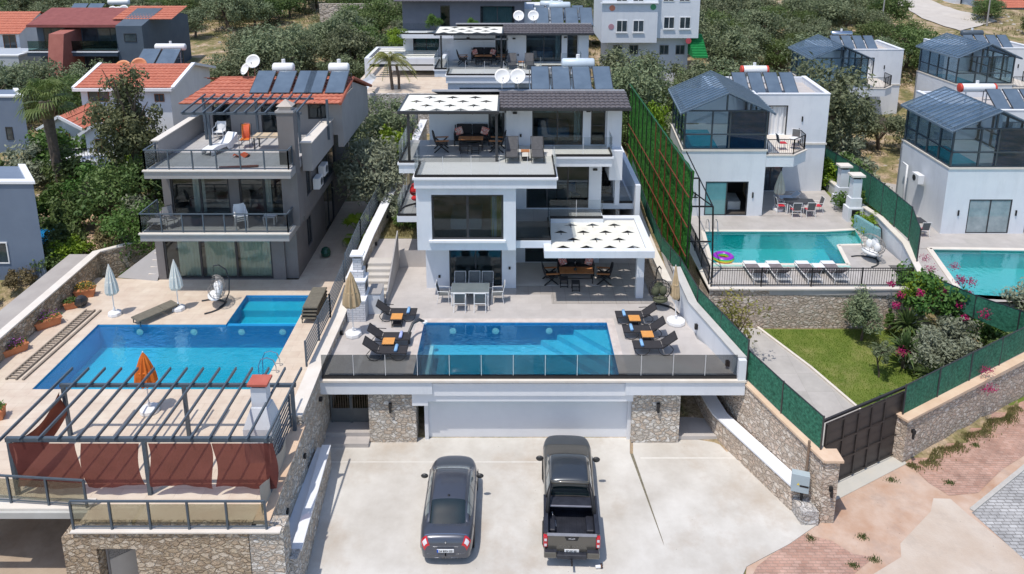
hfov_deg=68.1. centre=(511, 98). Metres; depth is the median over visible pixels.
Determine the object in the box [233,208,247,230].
plastic chair
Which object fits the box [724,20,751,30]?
bushy tree
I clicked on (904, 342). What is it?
yucca
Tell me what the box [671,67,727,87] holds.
bushy tree
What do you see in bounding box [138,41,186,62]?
solar collector
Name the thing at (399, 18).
bushy tree
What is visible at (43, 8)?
olive tree
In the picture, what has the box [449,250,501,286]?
window
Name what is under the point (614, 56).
olive tree
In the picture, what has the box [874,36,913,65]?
olive tree
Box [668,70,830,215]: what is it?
glasshouse villa
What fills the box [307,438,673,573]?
parking slab
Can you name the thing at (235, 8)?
olive tree
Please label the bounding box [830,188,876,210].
garden shrub
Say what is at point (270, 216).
side table
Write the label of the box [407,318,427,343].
water spout
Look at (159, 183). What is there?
garden shrub
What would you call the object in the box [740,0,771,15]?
olive tree
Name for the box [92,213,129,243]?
garden shrub
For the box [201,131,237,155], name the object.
white lounger
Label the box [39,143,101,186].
garden shrub
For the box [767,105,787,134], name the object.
balcony door
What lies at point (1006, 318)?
net fence
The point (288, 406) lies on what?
slat fence
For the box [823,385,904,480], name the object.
sliding gate
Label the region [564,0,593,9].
olive tree
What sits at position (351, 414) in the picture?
entrance gate
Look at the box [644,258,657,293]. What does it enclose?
gravel strip
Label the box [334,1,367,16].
bushy tree
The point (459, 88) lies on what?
window
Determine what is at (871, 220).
garden shrub
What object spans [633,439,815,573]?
parking slab
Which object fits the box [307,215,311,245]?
window
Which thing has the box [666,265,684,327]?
closed parasol
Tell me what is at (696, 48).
outdoor steps
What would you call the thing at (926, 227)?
garden chair
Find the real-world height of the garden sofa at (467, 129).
0.980 m
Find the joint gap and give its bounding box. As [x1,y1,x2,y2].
[630,454,662,540]
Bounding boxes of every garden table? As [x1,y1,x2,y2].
[251,132,277,149]
[895,217,927,233]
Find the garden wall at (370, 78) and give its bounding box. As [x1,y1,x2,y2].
[348,73,375,146]
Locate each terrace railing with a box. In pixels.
[0,474,88,507]
[68,500,267,529]
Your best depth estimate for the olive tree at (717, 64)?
73.97 m
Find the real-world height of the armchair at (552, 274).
1.131 m
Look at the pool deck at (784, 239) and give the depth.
41.08 m
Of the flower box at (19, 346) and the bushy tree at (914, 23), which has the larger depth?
the bushy tree at (914, 23)
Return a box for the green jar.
[321,247,330,256]
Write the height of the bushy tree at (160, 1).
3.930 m
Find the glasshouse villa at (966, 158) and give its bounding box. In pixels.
[895,86,1023,233]
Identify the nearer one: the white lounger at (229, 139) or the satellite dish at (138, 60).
the white lounger at (229, 139)
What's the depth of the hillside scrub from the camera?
102.77 m
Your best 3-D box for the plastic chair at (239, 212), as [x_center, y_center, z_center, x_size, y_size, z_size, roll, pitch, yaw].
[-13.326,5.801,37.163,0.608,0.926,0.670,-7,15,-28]
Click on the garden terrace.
(411, 254)
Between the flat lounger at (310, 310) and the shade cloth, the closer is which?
the shade cloth
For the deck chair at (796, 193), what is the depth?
49.45 m
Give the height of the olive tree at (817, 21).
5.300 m
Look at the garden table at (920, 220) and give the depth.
47.13 m
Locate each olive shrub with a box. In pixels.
[896,324,976,372]
[914,312,982,354]
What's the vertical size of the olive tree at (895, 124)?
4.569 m
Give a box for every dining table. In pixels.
[451,283,488,305]
[783,198,814,214]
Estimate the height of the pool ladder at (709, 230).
1.620 m
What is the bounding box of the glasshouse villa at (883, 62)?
[788,34,904,114]
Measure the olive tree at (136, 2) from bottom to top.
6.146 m
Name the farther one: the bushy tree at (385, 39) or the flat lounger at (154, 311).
the bushy tree at (385, 39)
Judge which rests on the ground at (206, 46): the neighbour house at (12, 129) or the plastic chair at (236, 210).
the neighbour house at (12, 129)
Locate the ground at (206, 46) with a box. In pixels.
[0,0,1023,573]
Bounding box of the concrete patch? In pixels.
[874,498,1023,573]
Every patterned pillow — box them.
[455,126,463,134]
[480,126,488,134]
[558,258,566,265]
[584,258,593,265]
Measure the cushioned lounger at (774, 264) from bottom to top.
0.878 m
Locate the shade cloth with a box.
[259,439,285,512]
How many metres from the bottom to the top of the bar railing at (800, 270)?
1.030 m
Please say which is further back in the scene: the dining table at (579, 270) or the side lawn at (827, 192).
the side lawn at (827, 192)
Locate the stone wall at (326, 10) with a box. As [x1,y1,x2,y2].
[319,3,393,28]
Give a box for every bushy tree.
[0,0,7,9]
[30,88,77,114]
[38,71,84,113]
[150,0,173,5]
[159,0,201,12]
[248,0,288,23]
[281,0,305,17]
[324,0,348,2]
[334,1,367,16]
[342,0,377,2]
[346,21,385,48]
[350,46,380,78]
[354,4,397,35]
[357,0,401,36]
[367,34,388,51]
[372,32,403,47]
[389,15,402,24]
[621,111,629,147]
[646,82,684,116]
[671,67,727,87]
[699,14,738,47]
[704,8,738,24]
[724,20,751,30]
[757,3,789,30]
[758,35,787,64]
[762,38,795,70]
[783,31,807,44]
[788,9,819,25]
[851,20,902,44]
[861,19,898,35]
[866,0,914,22]
[887,23,936,67]
[892,18,929,39]
[907,29,959,67]
[972,0,1006,19]
[1020,16,1023,28]
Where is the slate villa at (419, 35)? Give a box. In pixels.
[388,0,563,69]
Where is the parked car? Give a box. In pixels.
[420,455,483,558]
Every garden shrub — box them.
[0,158,13,165]
[1,138,49,183]
[1,266,37,290]
[19,126,86,180]
[29,248,64,272]
[35,182,68,229]
[38,191,103,239]
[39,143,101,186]
[42,222,94,253]
[46,233,98,263]
[59,162,110,202]
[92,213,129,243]
[94,236,128,250]
[98,143,148,170]
[113,193,162,220]
[131,158,153,192]
[150,179,163,200]
[388,195,403,217]
[392,202,416,227]
[821,157,836,188]
[827,130,881,180]
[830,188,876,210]
[839,151,873,175]
[850,210,892,235]
[933,301,999,343]
[972,328,1011,347]
[991,277,1023,310]
[993,307,1023,338]
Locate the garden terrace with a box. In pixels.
[366,239,425,269]
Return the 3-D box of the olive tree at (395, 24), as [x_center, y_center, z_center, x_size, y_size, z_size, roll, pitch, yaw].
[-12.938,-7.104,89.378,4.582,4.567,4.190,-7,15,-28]
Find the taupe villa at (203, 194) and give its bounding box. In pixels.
[118,76,371,280]
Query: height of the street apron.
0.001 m
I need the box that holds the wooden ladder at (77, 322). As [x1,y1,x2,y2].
[5,309,95,379]
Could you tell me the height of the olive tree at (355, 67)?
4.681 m
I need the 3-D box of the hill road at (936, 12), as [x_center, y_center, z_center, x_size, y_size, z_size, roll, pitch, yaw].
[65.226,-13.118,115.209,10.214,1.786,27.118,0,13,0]
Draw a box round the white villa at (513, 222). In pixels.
[397,89,654,297]
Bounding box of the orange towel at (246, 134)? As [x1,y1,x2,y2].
[243,124,249,137]
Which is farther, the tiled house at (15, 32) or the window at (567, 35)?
the tiled house at (15, 32)
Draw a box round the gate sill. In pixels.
[836,457,905,499]
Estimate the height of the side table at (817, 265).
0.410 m
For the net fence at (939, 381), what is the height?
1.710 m
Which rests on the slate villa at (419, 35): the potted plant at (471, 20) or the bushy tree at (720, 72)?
the potted plant at (471, 20)
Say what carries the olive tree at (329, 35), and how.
on the ground at (206, 46)
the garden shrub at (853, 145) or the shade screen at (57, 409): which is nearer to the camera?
the shade screen at (57, 409)
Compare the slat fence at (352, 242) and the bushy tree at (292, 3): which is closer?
the slat fence at (352, 242)
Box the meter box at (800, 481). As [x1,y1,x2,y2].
[790,440,810,500]
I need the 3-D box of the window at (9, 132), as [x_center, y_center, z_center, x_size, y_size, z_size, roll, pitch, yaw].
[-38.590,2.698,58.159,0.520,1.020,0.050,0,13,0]
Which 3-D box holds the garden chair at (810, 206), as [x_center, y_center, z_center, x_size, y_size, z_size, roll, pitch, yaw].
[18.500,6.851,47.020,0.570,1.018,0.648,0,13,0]
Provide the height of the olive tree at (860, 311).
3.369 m
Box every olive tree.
[0,1,19,11]
[0,56,64,111]
[0,60,39,109]
[2,61,41,89]
[4,0,25,9]
[10,0,52,10]
[25,2,60,11]
[32,0,77,7]
[57,58,111,81]
[59,0,81,6]
[64,0,113,7]
[116,0,156,6]
[180,7,216,37]
[189,0,215,18]
[198,52,239,81]
[200,0,252,31]
[214,44,286,75]
[220,23,273,68]
[235,20,305,75]
[240,0,278,25]
[262,24,326,73]
[272,22,311,41]
[292,28,328,68]
[297,0,317,9]
[302,20,325,51]
[309,7,369,56]
[316,54,364,77]
[320,31,337,61]
[322,16,376,55]
[326,20,384,75]
[332,125,407,223]
[347,122,371,160]
[353,91,419,142]
[382,19,402,36]
[389,1,401,17]
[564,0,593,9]
[595,45,673,83]
[610,53,671,112]
[616,71,673,99]
[663,111,686,137]
[666,58,724,80]
[674,66,711,87]
[696,56,758,76]
[698,9,729,46]
[700,0,709,10]
[700,0,741,18]
[700,0,744,13]
[702,28,767,71]
[706,47,739,68]
[710,23,774,65]
[723,26,769,48]
[726,8,777,32]
[727,9,746,19]
[735,7,794,51]
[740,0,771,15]
[748,0,780,8]
[758,65,783,75]
[776,31,827,70]
[779,0,816,17]
[782,14,832,37]
[784,23,840,40]
[785,51,876,149]
[797,0,855,27]
[821,0,864,21]
[826,26,849,38]
[829,3,868,28]
[836,86,880,136]
[841,283,884,340]
[853,109,905,149]
[854,8,895,28]
[858,0,895,13]
[868,340,896,377]
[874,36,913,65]
[971,0,1006,11]
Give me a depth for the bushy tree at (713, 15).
94.80 m
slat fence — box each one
[270,395,291,454]
[304,260,344,366]
[344,110,417,275]
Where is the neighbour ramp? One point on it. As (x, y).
(16, 306)
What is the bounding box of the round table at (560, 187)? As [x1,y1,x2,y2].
[551,185,563,199]
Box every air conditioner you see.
[312,174,322,189]
[318,161,327,176]
[911,171,924,183]
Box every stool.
[460,143,468,153]
[471,143,478,153]
[560,276,567,287]
[571,280,579,291]
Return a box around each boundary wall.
[0,240,155,362]
[249,285,346,573]
[346,120,426,278]
[639,208,671,293]
[672,267,746,380]
[716,380,843,522]
[823,177,921,326]
[892,352,1023,462]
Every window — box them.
[0,242,9,263]
[2,35,16,47]
[5,127,13,139]
[43,28,63,47]
[82,28,117,47]
[86,56,118,70]
[87,91,109,101]
[123,33,136,41]
[154,94,164,101]
[163,241,273,277]
[170,179,230,215]
[212,104,231,131]
[239,179,283,215]
[261,104,297,131]
[306,171,309,194]
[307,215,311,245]
[308,104,325,118]
[321,135,334,183]
[324,180,334,230]
[413,38,439,57]
[431,195,502,238]
[440,5,449,25]
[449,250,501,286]
[459,88,551,88]
[480,6,514,22]
[488,109,504,139]
[495,35,506,58]
[525,232,588,261]
[526,35,561,61]
[526,167,588,207]
[532,111,582,144]
[567,35,577,57]
[590,111,605,143]
[616,20,627,32]
[629,45,637,54]
[632,20,643,32]
[659,45,668,54]
[663,17,674,29]
[675,45,684,54]
[679,17,690,29]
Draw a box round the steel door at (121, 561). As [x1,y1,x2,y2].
[105,549,138,573]
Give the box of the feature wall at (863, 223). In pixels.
[853,215,880,242]
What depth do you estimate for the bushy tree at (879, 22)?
94.44 m
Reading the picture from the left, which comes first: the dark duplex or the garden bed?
the dark duplex
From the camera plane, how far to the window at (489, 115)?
40.35 m
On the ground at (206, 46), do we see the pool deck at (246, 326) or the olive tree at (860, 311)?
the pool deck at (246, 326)
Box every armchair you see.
[432,130,448,152]
[456,49,467,64]
[489,130,505,152]
[496,50,507,64]
[541,262,558,285]
[596,262,613,285]
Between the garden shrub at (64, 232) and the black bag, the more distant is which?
the garden shrub at (64, 232)
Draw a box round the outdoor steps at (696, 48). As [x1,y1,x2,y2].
[687,34,707,57]
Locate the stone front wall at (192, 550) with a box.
[0,498,281,573]
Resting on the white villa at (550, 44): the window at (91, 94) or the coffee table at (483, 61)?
the coffee table at (483, 61)
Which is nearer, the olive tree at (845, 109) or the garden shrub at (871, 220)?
the garden shrub at (871, 220)
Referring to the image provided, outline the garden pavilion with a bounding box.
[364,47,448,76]
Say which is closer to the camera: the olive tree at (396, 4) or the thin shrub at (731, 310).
the thin shrub at (731, 310)
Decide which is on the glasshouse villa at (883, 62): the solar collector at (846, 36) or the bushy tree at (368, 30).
the solar collector at (846, 36)
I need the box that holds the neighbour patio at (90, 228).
[41,214,99,254]
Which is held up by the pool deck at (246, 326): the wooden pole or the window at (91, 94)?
the wooden pole
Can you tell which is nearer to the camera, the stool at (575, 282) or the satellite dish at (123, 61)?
the stool at (575, 282)
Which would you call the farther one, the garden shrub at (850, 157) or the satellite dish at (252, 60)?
the garden shrub at (850, 157)
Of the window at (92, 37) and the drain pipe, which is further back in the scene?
the window at (92, 37)
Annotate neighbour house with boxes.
[0,48,40,69]
[0,88,28,152]
[0,164,46,279]
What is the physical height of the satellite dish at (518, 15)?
1.440 m
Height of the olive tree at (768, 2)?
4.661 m
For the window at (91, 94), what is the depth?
59.52 m
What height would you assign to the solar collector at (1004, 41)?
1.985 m
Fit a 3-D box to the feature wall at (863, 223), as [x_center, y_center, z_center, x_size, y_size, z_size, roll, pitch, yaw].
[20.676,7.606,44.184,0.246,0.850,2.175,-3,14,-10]
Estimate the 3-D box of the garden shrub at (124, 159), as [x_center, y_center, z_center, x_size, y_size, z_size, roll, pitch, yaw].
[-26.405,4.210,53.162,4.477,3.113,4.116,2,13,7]
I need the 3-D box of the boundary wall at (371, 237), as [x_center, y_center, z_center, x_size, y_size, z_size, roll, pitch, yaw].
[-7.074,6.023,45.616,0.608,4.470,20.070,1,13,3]
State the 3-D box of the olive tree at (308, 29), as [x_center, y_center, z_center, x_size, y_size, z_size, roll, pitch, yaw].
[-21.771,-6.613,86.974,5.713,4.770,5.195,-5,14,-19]
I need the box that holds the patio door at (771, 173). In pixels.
[764,167,781,190]
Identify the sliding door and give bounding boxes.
[704,182,748,214]
[965,199,1012,232]
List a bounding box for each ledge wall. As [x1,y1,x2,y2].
[289,445,330,573]
[693,395,818,525]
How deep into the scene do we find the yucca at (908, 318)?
36.79 m
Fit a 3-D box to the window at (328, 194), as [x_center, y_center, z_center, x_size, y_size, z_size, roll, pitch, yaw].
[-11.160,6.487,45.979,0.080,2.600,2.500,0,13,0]
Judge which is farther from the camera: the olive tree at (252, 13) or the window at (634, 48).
the olive tree at (252, 13)
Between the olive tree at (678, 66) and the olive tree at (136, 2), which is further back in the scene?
the olive tree at (136, 2)
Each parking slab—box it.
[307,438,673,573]
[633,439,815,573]
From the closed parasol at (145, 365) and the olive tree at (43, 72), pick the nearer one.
the closed parasol at (145, 365)
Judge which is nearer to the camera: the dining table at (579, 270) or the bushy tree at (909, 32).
the dining table at (579, 270)
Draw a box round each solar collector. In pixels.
[71,0,129,7]
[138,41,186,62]
[249,59,316,93]
[304,59,351,93]
[529,54,613,88]
[533,0,582,20]
[534,0,594,26]
[729,62,798,92]
[827,29,877,51]
[957,80,1023,108]
[959,28,1012,50]
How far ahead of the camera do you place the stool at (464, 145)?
38.02 m
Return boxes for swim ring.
[713,251,734,263]
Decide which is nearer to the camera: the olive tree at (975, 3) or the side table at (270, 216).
the side table at (270, 216)
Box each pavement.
[753,534,871,573]
[907,401,1023,495]
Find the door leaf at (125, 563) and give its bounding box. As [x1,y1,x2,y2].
[110,549,138,573]
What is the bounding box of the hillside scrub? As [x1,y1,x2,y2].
[24,6,1023,151]
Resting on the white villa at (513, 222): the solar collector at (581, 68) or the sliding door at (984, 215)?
the solar collector at (581, 68)
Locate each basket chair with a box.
[202,264,229,314]
[851,224,885,267]
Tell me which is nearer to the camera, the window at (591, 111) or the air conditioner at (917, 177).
the window at (591, 111)
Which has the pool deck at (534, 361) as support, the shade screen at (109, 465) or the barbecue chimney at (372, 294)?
the barbecue chimney at (372, 294)
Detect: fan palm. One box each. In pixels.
[12,77,76,190]
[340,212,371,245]
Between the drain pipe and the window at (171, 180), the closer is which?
the window at (171, 180)
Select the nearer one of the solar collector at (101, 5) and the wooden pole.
the wooden pole
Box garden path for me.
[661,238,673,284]
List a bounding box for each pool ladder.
[258,351,280,373]
[706,219,717,247]
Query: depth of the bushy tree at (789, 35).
89.22 m
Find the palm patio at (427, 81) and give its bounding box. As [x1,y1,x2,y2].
[361,67,447,92]
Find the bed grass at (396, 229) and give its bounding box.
[380,192,416,236]
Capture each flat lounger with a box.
[131,300,178,326]
[301,294,327,319]
[301,298,326,323]
[302,287,326,312]
[302,290,326,316]
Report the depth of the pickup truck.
26.55 m
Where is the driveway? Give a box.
[739,328,857,444]
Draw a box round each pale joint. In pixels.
[331,461,541,461]
[640,457,735,458]
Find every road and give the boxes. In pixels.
[898,0,996,29]
[972,471,1023,558]
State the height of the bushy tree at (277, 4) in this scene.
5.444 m
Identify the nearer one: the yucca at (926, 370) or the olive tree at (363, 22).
the yucca at (926, 370)
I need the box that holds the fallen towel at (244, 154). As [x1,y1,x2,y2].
[232,152,249,157]
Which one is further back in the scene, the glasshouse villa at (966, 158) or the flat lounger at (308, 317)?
the glasshouse villa at (966, 158)
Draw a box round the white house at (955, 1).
[943,0,961,3]
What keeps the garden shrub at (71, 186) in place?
on the ground at (206, 46)
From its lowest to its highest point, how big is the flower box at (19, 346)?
0.689 m
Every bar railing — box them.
[690,224,709,283]
[710,267,913,286]
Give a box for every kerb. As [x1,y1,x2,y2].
[757,326,860,409]
[970,464,1023,511]
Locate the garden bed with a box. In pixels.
[380,216,416,238]
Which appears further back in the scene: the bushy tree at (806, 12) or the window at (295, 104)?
the bushy tree at (806, 12)
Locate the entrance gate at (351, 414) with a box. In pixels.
[330,394,368,422]
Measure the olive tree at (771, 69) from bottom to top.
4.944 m
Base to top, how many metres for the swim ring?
0.340 m
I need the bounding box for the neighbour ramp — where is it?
[0,254,88,328]
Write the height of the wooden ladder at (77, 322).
0.080 m
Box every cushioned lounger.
[742,261,767,283]
[765,261,791,283]
[794,261,822,283]
[819,261,849,283]
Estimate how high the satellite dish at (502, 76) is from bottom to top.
1.440 m
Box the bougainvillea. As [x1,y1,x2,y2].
[886,254,1000,398]
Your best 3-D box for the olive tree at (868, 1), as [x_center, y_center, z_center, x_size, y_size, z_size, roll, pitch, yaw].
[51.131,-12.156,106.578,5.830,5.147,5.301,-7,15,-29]
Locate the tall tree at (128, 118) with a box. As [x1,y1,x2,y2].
[76,61,166,191]
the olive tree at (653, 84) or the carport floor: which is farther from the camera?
the olive tree at (653, 84)
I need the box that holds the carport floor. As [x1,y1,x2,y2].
[0,519,70,573]
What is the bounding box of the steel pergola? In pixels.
[0,367,301,495]
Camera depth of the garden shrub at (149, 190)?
49.76 m
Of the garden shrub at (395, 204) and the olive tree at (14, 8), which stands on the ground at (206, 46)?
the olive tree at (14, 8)
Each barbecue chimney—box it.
[243,374,281,455]
[347,250,383,321]
[831,163,852,208]
[842,172,865,221]
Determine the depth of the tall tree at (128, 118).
46.90 m
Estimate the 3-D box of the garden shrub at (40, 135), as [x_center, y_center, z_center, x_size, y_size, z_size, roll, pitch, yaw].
[-32.316,3.695,54.299,4.290,4.058,4.931,6,15,23]
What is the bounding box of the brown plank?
[219,165,258,167]
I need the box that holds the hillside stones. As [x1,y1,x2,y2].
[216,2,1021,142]
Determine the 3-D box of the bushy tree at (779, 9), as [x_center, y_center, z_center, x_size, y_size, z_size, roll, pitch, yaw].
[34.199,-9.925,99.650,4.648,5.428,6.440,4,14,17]
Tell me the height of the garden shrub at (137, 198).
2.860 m
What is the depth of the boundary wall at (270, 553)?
27.10 m
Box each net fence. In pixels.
[632,159,749,359]
[746,349,824,449]
[824,147,921,261]
[902,327,1023,414]
[924,272,1023,332]
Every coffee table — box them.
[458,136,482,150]
[475,55,491,63]
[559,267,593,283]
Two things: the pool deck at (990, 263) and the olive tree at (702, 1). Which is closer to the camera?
the pool deck at (990, 263)
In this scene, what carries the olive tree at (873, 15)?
on the ground at (206, 46)
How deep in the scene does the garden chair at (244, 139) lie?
39.62 m
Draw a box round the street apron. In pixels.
[746,456,1023,573]
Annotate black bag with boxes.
[74,295,87,306]
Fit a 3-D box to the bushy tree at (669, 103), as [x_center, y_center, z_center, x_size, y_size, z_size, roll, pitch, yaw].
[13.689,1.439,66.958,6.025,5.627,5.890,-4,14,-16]
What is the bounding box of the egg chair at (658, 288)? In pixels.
[649,266,678,315]
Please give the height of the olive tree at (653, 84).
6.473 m
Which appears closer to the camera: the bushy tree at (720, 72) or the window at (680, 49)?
the bushy tree at (720, 72)
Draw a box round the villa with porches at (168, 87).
[36,62,215,166]
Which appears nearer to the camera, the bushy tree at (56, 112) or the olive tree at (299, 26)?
the bushy tree at (56, 112)
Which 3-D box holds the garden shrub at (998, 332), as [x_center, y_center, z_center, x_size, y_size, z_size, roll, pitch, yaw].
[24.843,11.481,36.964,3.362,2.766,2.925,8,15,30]
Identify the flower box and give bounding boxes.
[0,399,6,420]
[3,337,29,357]
[34,309,62,330]
[61,296,76,310]
[73,281,96,297]
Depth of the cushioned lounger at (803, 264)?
39.10 m
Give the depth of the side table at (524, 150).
36.93 m
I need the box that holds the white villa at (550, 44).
[433,23,593,88]
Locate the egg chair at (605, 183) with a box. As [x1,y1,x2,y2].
[601,167,611,194]
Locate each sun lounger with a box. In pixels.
[362,336,407,360]
[367,323,411,344]
[376,299,417,321]
[505,136,518,161]
[507,53,516,68]
[525,53,533,67]
[530,136,544,161]
[615,302,656,324]
[622,316,665,339]
[632,331,677,355]
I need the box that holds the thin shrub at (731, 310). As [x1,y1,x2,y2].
[716,283,770,343]
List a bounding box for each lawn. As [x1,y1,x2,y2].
[763,329,1023,407]
[821,185,831,196]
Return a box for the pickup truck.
[536,435,599,565]
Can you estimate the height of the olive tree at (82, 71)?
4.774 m
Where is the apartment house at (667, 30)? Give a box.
[593,0,699,85]
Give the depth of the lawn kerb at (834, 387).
35.36 m
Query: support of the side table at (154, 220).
on the taupe villa at (203, 194)
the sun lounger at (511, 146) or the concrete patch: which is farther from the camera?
the sun lounger at (511, 146)
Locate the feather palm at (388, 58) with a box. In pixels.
[365,51,417,89]
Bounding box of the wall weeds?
[906,404,1022,472]
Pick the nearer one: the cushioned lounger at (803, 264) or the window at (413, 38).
the cushioned lounger at (803, 264)
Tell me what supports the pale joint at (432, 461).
on the parking slab at (370, 519)
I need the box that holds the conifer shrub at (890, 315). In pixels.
[883,308,897,331]
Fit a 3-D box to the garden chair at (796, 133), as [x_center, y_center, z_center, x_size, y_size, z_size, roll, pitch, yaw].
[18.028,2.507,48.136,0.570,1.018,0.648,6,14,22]
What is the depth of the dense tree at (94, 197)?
45.28 m
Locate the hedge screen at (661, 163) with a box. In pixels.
[626,84,694,269]
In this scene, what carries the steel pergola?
on the pool deck at (246, 326)
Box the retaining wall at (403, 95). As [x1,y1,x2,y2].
[365,93,436,137]
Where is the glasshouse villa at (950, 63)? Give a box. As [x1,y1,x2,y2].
[913,33,1023,103]
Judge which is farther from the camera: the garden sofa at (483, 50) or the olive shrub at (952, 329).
the garden sofa at (483, 50)
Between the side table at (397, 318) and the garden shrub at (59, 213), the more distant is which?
the garden shrub at (59, 213)
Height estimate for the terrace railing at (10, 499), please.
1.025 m
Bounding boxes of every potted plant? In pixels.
[424,13,443,28]
[467,17,478,22]
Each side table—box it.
[147,218,165,229]
[262,215,276,225]
[382,338,394,344]
[390,313,402,326]
[521,149,529,160]
[628,315,640,324]
[641,331,653,339]
[757,263,769,271]
[811,263,824,273]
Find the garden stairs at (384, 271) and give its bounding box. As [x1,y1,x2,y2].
[367,231,398,303]
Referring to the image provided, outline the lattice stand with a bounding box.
[676,151,713,275]
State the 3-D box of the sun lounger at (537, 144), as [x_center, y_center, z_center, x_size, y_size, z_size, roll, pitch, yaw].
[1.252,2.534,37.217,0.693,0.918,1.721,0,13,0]
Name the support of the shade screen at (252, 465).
hanging from the steel pergola
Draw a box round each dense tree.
[66,155,161,228]
[90,197,160,260]
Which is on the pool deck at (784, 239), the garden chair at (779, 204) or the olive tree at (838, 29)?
the garden chair at (779, 204)
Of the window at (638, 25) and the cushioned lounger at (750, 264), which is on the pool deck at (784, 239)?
the cushioned lounger at (750, 264)
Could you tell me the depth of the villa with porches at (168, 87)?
59.98 m
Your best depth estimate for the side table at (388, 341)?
32.12 m
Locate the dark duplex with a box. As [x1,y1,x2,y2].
[21,6,191,76]
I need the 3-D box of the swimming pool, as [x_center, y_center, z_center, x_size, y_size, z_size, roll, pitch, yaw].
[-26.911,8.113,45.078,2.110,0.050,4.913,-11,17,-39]
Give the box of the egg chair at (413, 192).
[400,183,415,210]
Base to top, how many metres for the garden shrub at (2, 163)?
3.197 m
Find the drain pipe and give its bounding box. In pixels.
[902,161,908,198]
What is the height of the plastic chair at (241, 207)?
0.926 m
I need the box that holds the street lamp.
[986,0,990,25]
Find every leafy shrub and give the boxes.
[369,123,412,174]
[386,27,407,44]
[629,100,670,130]
[897,269,943,302]
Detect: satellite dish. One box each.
[116,60,129,63]
[131,58,146,62]
[239,63,248,75]
[246,54,259,75]
[495,69,509,88]
[510,69,525,88]
[513,10,523,22]
[528,10,538,22]
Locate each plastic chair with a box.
[212,121,226,140]
[233,203,248,223]
[233,206,247,225]
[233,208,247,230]
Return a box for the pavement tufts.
[806,442,980,569]
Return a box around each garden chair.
[160,204,178,228]
[238,123,252,148]
[435,279,449,301]
[453,293,465,312]
[454,271,465,294]
[468,271,479,295]
[473,293,485,312]
[482,271,493,289]
[492,280,504,302]
[568,181,580,196]
[774,195,785,212]
[776,133,787,149]
[789,203,802,217]
[790,128,800,146]
[803,203,816,217]
[814,195,824,210]
[920,223,931,237]
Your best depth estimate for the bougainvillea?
36.93 m
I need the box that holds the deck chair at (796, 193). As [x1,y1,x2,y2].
[776,190,800,202]
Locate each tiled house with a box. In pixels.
[0,11,43,47]
[962,0,1023,8]
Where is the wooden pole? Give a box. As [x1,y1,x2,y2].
[22,310,101,379]
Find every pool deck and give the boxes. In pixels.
[0,201,368,524]
[319,225,746,447]
[688,190,912,327]
[883,182,1023,335]
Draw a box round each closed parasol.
[104,264,121,317]
[134,351,159,416]
[169,259,184,312]
[342,271,361,339]
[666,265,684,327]
[772,171,784,211]
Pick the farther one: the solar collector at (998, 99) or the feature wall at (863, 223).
the solar collector at (998, 99)
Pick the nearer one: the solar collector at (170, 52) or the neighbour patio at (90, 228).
the neighbour patio at (90, 228)
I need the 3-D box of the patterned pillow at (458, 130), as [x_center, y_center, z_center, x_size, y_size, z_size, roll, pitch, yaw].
[-2.780,1.715,39.743,0.468,0.462,0.226,-1,13,-5]
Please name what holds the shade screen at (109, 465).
hanging from the steel pergola
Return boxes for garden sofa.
[454,124,489,144]
[471,47,496,61]
[557,258,594,275]
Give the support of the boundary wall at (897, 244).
on the ground at (206, 46)
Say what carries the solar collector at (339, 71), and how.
on the taupe villa at (203, 194)
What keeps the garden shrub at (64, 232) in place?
on the ground at (206, 46)
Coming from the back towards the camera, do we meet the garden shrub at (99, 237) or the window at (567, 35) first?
the window at (567, 35)
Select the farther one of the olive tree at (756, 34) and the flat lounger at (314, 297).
the olive tree at (756, 34)
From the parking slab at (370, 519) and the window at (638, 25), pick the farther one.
the window at (638, 25)
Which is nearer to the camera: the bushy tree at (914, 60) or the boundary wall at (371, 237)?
the boundary wall at (371, 237)
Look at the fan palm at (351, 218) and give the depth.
42.68 m
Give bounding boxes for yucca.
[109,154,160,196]
[882,305,927,335]
[885,328,923,368]
[911,356,942,377]
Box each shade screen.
[8,443,83,488]
[13,393,66,442]
[80,443,144,487]
[148,443,212,488]
[212,443,278,488]
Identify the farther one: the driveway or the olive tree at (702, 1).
the olive tree at (702, 1)
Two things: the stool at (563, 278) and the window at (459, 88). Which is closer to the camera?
the stool at (563, 278)
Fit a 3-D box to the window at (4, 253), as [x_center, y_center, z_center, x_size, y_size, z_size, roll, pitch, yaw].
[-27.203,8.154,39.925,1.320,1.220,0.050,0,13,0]
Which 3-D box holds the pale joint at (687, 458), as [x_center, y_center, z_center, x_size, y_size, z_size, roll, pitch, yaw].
[7.133,14.411,30.338,3.995,0.001,0.092,0,13,0]

